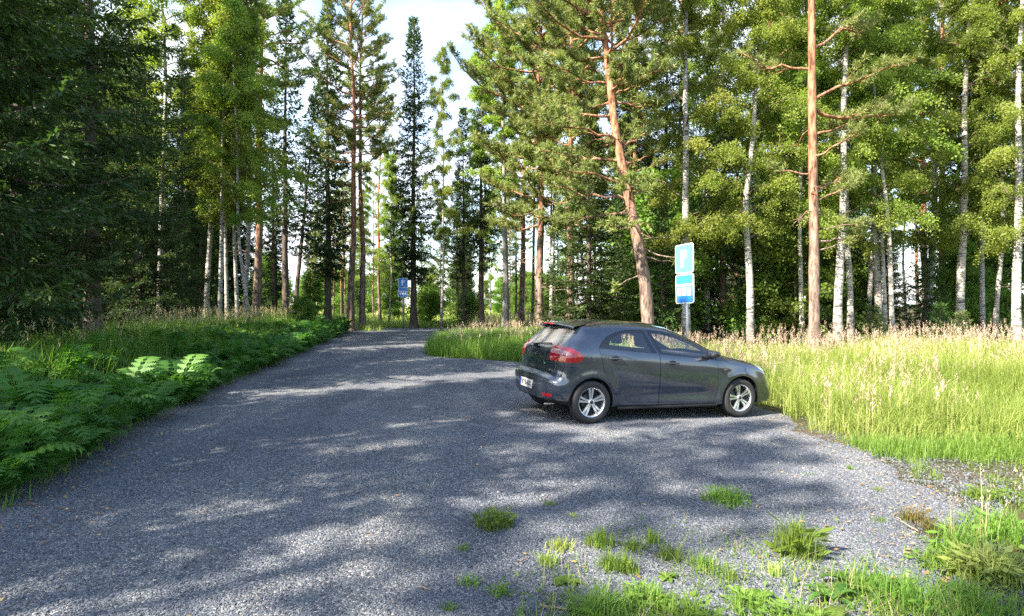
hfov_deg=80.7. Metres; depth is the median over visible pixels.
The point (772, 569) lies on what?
grass tuft
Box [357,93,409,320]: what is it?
pine tree
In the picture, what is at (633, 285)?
leafy bush
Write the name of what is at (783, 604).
grass tuft
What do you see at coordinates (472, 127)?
tree
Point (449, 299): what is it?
leafy bush
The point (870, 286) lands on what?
birch tree
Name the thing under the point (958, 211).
birch tree
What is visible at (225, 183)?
birch tree
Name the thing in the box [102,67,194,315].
spruce tree
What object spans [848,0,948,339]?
birch tree
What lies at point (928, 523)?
grass tuft
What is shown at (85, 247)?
spruce tree
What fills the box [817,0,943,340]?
birch tree
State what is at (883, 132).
birch tree
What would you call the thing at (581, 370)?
hatchback car
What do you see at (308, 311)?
leafy bush
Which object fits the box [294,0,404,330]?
pine tree
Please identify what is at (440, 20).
sky
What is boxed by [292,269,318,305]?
leafy bush
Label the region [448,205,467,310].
spruce tree
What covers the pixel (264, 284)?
spruce sapling
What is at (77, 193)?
spruce tree
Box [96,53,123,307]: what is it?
birch tree
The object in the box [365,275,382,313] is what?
leafy bush
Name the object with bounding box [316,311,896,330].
verge grass
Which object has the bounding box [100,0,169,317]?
spruce tree
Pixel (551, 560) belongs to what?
grass tuft
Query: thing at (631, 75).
pine tree
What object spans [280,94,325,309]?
spruce tree
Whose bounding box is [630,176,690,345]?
spruce tree
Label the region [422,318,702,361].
island grass
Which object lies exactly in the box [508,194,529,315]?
spruce tree
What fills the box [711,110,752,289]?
pine tree
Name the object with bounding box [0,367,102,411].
fern
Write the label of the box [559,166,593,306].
birch tree
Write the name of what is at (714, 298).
spruce tree
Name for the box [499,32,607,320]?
pine tree
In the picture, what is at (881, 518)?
grass tuft
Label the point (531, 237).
pine tree
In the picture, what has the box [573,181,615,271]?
birch tree
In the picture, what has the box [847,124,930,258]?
birch tree
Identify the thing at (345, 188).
pine tree
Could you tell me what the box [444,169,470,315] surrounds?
spruce tree
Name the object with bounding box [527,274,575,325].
leafy bush
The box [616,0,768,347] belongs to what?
birch tree
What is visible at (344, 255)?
pine tree
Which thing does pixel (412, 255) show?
spruce tree
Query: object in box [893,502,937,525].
grass tuft
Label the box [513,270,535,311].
leafy bush
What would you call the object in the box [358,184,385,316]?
pine tree
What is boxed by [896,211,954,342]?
spruce tree
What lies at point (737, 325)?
leafy bush
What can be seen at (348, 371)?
gravel road
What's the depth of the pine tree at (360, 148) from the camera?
37.71 m
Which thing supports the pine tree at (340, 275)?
on the ground at (1012, 506)
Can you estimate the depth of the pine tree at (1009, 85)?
21.25 m
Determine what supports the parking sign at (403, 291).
on the ground at (1012, 506)
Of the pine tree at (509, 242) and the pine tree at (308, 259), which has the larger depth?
the pine tree at (308, 259)
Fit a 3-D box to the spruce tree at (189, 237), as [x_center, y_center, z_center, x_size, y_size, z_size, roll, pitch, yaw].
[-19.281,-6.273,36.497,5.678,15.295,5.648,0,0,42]
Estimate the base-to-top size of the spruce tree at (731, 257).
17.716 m
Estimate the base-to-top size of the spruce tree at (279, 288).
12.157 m
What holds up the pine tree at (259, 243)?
on the ground at (1012, 506)
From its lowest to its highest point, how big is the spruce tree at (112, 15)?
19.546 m
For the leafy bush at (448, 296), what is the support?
on the ground at (1012, 506)
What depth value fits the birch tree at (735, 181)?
46.78 m
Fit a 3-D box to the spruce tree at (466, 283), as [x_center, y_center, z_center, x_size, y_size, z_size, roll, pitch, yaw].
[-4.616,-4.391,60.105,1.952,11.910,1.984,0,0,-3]
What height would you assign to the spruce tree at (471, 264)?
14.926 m
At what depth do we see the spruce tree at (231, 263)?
34.87 m
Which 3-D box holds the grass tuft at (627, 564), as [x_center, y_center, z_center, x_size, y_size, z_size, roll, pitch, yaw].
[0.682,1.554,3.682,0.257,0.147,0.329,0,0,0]
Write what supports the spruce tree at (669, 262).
on the ground at (1012, 506)
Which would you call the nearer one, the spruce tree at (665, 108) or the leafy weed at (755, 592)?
the leafy weed at (755, 592)
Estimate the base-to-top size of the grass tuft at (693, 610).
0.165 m
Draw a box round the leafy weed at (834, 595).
[801,582,858,612]
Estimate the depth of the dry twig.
3.21 m
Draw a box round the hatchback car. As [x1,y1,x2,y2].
[515,310,769,422]
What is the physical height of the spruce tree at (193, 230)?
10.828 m
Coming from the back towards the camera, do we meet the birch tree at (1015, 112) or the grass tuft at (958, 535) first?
the birch tree at (1015, 112)
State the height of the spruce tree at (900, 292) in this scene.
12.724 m
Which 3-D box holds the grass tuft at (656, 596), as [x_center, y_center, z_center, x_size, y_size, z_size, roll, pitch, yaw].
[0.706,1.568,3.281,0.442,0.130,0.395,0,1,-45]
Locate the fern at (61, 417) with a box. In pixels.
[0,403,100,453]
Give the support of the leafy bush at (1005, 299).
on the ground at (1012, 506)
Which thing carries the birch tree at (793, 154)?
on the ground at (1012, 506)
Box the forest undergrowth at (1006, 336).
[33,320,1023,350]
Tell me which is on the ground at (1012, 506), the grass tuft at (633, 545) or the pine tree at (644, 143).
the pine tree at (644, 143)
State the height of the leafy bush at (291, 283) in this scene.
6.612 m
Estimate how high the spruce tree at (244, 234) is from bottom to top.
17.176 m
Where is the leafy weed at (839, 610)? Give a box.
[803,604,846,615]
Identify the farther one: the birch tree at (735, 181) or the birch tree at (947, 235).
the birch tree at (735, 181)
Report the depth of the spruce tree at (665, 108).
29.59 m
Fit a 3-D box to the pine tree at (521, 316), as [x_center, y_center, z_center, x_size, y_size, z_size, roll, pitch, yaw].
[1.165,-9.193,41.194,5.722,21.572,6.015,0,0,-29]
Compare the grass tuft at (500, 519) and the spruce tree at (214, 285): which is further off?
the spruce tree at (214, 285)
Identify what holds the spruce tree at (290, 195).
on the ground at (1012, 506)
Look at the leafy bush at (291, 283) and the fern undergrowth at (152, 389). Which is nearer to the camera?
the fern undergrowth at (152, 389)
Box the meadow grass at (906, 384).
[609,318,1023,455]
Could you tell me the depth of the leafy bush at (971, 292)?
26.40 m
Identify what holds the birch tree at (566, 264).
on the ground at (1012, 506)
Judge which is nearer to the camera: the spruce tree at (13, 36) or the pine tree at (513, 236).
the spruce tree at (13, 36)
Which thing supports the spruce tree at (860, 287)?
on the ground at (1012, 506)
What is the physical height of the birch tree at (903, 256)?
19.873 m
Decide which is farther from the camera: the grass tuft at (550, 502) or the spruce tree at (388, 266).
the spruce tree at (388, 266)
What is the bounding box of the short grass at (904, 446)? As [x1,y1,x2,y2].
[835,426,1023,615]
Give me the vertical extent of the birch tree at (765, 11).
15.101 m
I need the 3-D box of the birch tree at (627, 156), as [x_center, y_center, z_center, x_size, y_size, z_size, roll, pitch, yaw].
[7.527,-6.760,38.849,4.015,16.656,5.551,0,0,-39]
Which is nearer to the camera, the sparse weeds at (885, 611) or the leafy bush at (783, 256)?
the sparse weeds at (885, 611)
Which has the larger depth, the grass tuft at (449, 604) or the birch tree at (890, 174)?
the birch tree at (890, 174)
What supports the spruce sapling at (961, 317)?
on the ground at (1012, 506)
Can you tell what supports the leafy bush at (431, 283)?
on the ground at (1012, 506)
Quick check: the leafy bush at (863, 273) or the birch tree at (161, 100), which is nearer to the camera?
the leafy bush at (863, 273)
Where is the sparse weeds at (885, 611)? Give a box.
[509,495,1013,615]
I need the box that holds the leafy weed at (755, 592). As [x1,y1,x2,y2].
[736,587,776,606]
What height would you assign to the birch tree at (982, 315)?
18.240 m
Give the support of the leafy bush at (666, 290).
on the ground at (1012, 506)
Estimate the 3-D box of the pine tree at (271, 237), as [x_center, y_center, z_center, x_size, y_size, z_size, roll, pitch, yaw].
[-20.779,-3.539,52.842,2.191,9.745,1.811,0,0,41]
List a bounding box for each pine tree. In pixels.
[216,0,329,315]
[264,216,281,285]
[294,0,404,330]
[302,234,313,301]
[310,0,402,329]
[316,190,349,314]
[330,171,357,313]
[333,234,348,314]
[335,188,350,314]
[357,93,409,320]
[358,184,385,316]
[446,0,536,327]
[446,0,610,327]
[483,0,649,319]
[489,165,519,260]
[494,17,554,326]
[498,217,519,312]
[508,185,532,243]
[511,73,542,318]
[511,195,535,312]
[519,110,560,271]
[528,0,694,338]
[533,93,575,291]
[593,2,683,273]
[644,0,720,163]
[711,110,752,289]
[730,0,816,313]
[731,0,926,353]
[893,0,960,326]
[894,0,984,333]
[896,145,929,322]
[911,118,939,211]
[916,0,1023,289]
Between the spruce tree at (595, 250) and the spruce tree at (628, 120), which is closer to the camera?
the spruce tree at (628, 120)
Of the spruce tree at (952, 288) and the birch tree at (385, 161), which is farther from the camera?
the birch tree at (385, 161)
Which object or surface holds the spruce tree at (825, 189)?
on the ground at (1012, 506)
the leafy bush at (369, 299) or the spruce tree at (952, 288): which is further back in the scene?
the leafy bush at (369, 299)
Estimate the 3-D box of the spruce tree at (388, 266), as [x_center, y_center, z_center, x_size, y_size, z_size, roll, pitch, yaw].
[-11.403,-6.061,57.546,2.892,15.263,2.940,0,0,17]
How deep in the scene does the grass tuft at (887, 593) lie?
3.43 m
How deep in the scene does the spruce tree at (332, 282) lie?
54.83 m
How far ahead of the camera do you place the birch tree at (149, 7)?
23.71 m
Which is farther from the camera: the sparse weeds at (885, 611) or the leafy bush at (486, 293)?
the leafy bush at (486, 293)
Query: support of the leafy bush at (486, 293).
on the ground at (1012, 506)
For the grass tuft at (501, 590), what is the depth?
3.38 m
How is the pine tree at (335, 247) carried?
on the ground at (1012, 506)
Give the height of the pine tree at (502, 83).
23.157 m
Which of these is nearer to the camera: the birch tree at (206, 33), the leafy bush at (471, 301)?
the birch tree at (206, 33)
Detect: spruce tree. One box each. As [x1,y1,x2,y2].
[0,0,148,341]
[0,0,154,363]
[0,0,164,340]
[0,0,202,334]
[29,0,124,313]
[75,36,200,330]
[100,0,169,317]
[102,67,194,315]
[104,27,125,316]
[105,171,173,318]
[148,44,216,321]
[163,108,238,320]
[163,146,242,320]
[193,124,277,319]
[193,162,263,302]
[262,0,312,313]
[262,111,292,314]
[262,182,290,309]
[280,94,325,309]
[294,0,360,319]
[301,239,313,301]
[318,215,337,305]
[354,226,369,314]
[380,173,407,316]
[383,14,441,328]
[391,183,409,314]
[416,229,429,298]
[433,240,447,314]
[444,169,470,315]
[445,107,478,327]
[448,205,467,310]
[457,59,501,325]
[459,206,474,309]
[460,190,477,292]
[495,198,517,297]
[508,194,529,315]
[532,119,640,341]
[544,194,566,302]
[583,39,661,320]
[584,139,607,299]
[600,190,638,321]
[623,0,716,328]
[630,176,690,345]
[646,205,693,323]
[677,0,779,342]
[688,95,718,316]
[692,256,731,330]
[713,171,744,304]
[726,131,764,320]
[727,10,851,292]
[728,172,804,343]
[820,216,846,336]
[821,128,839,324]
[843,202,869,328]
[843,243,873,334]
[863,199,910,335]
[870,223,906,319]
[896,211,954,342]
[918,108,969,282]
[934,217,972,328]
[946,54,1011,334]
[997,4,1023,268]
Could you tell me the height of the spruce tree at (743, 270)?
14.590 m
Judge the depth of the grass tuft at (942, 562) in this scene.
4.00 m
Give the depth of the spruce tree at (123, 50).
36.13 m
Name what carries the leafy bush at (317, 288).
on the ground at (1012, 506)
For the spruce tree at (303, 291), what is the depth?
64.94 m
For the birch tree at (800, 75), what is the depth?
20.96 m
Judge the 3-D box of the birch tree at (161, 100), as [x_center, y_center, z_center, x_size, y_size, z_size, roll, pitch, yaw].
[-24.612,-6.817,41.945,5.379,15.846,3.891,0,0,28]
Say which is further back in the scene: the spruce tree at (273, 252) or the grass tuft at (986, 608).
the spruce tree at (273, 252)
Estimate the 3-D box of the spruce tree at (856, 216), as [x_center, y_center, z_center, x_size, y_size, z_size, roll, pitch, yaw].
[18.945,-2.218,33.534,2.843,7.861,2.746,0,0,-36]
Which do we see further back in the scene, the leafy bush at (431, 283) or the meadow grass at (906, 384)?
the leafy bush at (431, 283)
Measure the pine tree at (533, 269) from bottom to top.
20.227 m
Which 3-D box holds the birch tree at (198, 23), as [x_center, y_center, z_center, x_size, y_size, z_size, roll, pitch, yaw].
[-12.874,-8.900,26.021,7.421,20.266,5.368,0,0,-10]
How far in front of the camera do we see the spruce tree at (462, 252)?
40.84 m
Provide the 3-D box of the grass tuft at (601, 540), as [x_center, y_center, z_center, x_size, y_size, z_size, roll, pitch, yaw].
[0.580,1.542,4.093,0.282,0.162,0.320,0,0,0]
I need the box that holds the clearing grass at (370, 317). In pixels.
[103,311,581,321]
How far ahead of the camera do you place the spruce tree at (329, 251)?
36.79 m
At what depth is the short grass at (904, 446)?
7.06 m
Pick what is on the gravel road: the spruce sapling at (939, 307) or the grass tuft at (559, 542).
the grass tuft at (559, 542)
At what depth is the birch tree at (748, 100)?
29.77 m
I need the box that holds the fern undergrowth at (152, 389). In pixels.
[0,313,355,496]
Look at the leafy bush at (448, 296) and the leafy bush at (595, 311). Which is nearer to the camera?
the leafy bush at (595, 311)
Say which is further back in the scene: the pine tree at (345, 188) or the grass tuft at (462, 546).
the pine tree at (345, 188)
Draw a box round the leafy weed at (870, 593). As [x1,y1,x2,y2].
[817,570,901,607]
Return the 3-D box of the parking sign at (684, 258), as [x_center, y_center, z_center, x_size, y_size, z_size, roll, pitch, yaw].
[3.598,0.321,12.431,0.086,3.290,0.600,0,-1,-20]
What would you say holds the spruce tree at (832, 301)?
on the ground at (1012, 506)
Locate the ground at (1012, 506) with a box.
[76,306,1023,615]
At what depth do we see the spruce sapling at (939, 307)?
20.95 m
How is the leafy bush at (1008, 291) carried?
on the ground at (1012, 506)
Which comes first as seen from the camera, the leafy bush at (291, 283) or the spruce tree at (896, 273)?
the spruce tree at (896, 273)
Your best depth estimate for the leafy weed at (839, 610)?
3.21 m
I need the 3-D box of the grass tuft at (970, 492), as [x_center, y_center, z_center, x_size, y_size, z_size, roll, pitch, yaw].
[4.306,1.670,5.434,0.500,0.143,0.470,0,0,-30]
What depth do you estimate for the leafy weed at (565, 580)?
3.54 m
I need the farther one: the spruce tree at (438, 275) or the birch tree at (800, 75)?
the spruce tree at (438, 275)
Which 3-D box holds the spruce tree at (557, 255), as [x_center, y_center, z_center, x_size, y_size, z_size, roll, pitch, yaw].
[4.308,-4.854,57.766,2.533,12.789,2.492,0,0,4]
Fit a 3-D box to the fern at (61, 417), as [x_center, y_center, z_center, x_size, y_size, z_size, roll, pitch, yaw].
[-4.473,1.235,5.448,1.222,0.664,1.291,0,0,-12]
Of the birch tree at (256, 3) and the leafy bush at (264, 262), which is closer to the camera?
the birch tree at (256, 3)
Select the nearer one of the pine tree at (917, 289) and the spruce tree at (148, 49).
the spruce tree at (148, 49)
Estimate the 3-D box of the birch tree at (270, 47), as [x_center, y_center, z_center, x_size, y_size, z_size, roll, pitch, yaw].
[-12.949,-9.400,29.965,7.792,21.280,5.636,0,0,-1]
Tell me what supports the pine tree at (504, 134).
on the ground at (1012, 506)
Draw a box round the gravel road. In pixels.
[0,327,975,615]
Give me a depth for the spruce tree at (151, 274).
18.89 m
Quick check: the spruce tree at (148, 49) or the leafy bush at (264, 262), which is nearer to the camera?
the spruce tree at (148, 49)
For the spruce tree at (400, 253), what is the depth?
51.91 m
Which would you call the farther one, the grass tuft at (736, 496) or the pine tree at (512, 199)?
the pine tree at (512, 199)
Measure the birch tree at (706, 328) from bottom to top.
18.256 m
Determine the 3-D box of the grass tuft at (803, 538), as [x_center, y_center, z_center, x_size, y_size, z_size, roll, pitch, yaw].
[1.969,1.526,4.078,0.500,0.312,0.588,0,0,-28]
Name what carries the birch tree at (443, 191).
on the ground at (1012, 506)
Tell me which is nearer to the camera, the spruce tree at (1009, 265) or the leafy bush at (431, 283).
the spruce tree at (1009, 265)
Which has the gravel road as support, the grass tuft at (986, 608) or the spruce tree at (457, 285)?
the grass tuft at (986, 608)
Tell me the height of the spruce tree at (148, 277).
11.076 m
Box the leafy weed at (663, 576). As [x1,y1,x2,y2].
[658,571,677,582]
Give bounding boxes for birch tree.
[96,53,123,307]
[97,0,240,317]
[114,0,298,317]
[150,98,177,209]
[161,0,281,319]
[165,5,321,319]
[169,0,311,321]
[180,0,272,321]
[193,0,285,319]
[309,204,325,304]
[344,187,383,285]
[357,152,418,321]
[405,45,487,330]
[420,186,467,298]
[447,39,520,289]
[477,190,502,312]
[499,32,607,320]
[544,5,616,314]
[557,226,584,293]
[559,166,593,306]
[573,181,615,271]
[592,91,642,257]
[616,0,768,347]
[655,0,758,341]
[669,0,839,350]
[701,114,736,310]
[703,6,849,245]
[744,7,783,267]
[753,3,839,331]
[756,0,863,347]
[760,0,968,344]
[780,0,942,348]
[796,0,967,339]
[802,16,960,335]
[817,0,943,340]
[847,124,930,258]
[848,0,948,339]
[854,0,998,334]
[865,87,950,325]
[906,0,1023,336]
[910,0,1023,343]
[920,0,1023,341]
[948,0,1023,343]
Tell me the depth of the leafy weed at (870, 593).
3.58 m
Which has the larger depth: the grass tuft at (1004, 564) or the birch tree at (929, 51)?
the birch tree at (929, 51)
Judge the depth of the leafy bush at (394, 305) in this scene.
49.69 m
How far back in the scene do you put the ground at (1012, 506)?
6.64 m
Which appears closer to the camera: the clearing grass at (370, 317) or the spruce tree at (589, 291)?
the spruce tree at (589, 291)
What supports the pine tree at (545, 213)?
on the ground at (1012, 506)
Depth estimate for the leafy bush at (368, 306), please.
81.38 m
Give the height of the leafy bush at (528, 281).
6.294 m
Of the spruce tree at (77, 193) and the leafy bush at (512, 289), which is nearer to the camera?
the spruce tree at (77, 193)
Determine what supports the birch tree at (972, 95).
on the ground at (1012, 506)
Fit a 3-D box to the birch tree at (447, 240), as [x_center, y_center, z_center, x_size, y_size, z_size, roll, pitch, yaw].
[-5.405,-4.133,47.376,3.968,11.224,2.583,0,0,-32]
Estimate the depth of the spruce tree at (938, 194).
45.16 m
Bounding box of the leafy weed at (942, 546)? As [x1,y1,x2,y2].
[928,543,956,550]
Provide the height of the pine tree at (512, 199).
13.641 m
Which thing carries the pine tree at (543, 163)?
on the ground at (1012, 506)
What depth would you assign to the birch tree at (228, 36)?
23.15 m
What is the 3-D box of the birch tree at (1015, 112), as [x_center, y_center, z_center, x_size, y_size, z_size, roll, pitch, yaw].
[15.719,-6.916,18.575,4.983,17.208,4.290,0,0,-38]
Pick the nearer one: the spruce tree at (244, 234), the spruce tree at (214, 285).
the spruce tree at (214, 285)
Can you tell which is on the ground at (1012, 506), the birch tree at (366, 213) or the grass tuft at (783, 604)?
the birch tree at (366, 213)
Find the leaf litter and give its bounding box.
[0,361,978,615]
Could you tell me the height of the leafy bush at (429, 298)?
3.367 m
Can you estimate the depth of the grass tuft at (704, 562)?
3.78 m
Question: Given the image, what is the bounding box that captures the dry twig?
[540,603,570,609]
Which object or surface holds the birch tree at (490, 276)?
on the ground at (1012, 506)
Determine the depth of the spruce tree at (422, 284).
62.62 m
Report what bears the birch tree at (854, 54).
on the ground at (1012, 506)
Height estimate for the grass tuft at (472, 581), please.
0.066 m
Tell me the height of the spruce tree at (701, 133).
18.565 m
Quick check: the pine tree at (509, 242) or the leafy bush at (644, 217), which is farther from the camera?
the pine tree at (509, 242)
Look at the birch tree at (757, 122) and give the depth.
35.66 m
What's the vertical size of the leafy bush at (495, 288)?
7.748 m
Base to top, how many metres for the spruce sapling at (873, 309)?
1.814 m
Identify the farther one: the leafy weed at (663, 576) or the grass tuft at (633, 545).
the grass tuft at (633, 545)
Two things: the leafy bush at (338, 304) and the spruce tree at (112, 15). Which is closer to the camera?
the spruce tree at (112, 15)
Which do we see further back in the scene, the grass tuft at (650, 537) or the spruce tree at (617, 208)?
the spruce tree at (617, 208)
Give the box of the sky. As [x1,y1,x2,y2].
[93,0,1023,305]
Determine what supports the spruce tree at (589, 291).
on the ground at (1012, 506)
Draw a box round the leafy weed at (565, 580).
[552,575,581,586]
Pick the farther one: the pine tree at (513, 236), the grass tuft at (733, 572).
the pine tree at (513, 236)
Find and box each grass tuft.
[438,600,458,610]
[455,542,468,550]
[455,570,484,589]
[469,503,520,532]
[473,577,514,598]
[524,547,561,567]
[544,535,575,554]
[545,499,556,507]
[545,574,650,615]
[582,522,616,550]
[582,546,630,574]
[608,544,642,575]
[611,571,685,615]
[617,535,649,553]
[639,525,666,545]
[639,583,735,615]
[647,536,687,562]
[665,546,723,574]
[699,483,751,509]
[711,562,753,585]
[717,584,773,615]
[752,589,837,615]
[760,555,789,576]
[761,506,836,562]
[823,550,960,615]
[869,515,886,522]
[875,560,1023,615]
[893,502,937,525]
[902,542,969,576]
[907,512,965,538]
[916,489,1023,555]
[919,528,1023,593]
[952,464,1023,549]
[960,480,1007,505]
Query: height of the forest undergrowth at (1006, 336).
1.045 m
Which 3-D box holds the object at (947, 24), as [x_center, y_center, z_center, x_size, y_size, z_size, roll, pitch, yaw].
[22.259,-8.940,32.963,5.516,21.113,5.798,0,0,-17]
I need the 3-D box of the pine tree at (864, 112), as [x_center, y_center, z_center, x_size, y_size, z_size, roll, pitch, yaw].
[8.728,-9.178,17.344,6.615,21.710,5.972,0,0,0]
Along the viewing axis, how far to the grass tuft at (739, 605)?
3.29 m
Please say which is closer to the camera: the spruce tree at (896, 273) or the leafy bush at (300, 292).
the spruce tree at (896, 273)
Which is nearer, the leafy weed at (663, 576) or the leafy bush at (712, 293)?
the leafy weed at (663, 576)
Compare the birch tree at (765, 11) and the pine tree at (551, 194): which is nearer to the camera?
the birch tree at (765, 11)
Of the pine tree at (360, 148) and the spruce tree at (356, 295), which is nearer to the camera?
the pine tree at (360, 148)
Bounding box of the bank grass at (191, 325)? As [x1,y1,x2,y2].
[0,304,337,510]
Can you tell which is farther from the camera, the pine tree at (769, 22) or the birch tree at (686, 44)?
the pine tree at (769, 22)
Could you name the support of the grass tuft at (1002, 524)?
on the ground at (1012, 506)
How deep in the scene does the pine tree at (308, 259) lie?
63.81 m
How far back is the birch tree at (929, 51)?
24.58 m
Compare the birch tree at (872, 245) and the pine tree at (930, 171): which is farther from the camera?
the pine tree at (930, 171)
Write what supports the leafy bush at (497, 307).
on the ground at (1012, 506)
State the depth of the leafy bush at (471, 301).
41.47 m
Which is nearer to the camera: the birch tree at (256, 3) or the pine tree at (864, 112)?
the pine tree at (864, 112)
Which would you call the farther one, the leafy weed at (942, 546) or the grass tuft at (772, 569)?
the leafy weed at (942, 546)
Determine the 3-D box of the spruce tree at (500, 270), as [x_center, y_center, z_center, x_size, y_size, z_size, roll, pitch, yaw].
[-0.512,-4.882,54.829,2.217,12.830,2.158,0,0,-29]
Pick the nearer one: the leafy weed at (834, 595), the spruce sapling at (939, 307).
the leafy weed at (834, 595)
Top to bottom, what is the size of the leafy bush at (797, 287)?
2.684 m
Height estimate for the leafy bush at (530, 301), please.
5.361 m
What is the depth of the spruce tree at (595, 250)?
59.56 m
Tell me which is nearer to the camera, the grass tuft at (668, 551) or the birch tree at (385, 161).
the grass tuft at (668, 551)
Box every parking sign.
[398,278,407,328]
[675,243,693,348]
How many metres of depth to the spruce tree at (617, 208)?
24.86 m
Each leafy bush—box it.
[241,250,293,312]
[269,279,294,309]
[285,296,319,322]
[291,284,304,304]
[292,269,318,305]
[299,272,335,315]
[317,252,368,314]
[323,271,347,312]
[335,281,375,314]
[354,247,425,315]
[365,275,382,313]
[380,282,408,320]
[405,264,450,314]
[406,285,453,324]
[435,260,486,315]
[444,285,459,310]
[444,288,490,324]
[476,280,495,311]
[488,278,510,313]
[491,276,502,305]
[500,282,528,314]
[512,278,535,314]
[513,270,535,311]
[525,270,556,313]
[525,283,547,314]
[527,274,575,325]
[583,297,627,335]
[592,161,795,340]
[613,274,665,338]
[654,281,699,340]
[692,240,756,326]
[713,298,777,342]
[721,262,807,344]
[722,191,918,340]
[756,283,807,339]
[803,227,887,325]
[914,194,1023,333]
[923,239,1010,333]
[936,203,1023,337]
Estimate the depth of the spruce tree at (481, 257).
37.84 m
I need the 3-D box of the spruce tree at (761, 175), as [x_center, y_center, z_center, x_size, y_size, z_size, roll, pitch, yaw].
[14.532,-9.045,31.563,6.814,21.370,6.790,0,0,-9]
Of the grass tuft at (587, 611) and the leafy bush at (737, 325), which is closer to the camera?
the grass tuft at (587, 611)
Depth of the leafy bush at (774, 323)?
22.78 m
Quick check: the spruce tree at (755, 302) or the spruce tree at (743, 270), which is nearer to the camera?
the spruce tree at (755, 302)
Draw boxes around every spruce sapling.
[239,268,279,315]
[856,302,890,344]
[921,301,954,342]
[945,310,976,341]
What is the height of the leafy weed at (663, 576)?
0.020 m
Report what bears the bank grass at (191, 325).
on the ground at (1012, 506)
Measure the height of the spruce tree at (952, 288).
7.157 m
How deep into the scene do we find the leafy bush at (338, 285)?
89.61 m
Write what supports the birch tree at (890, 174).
on the ground at (1012, 506)
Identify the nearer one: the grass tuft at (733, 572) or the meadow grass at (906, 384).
the grass tuft at (733, 572)

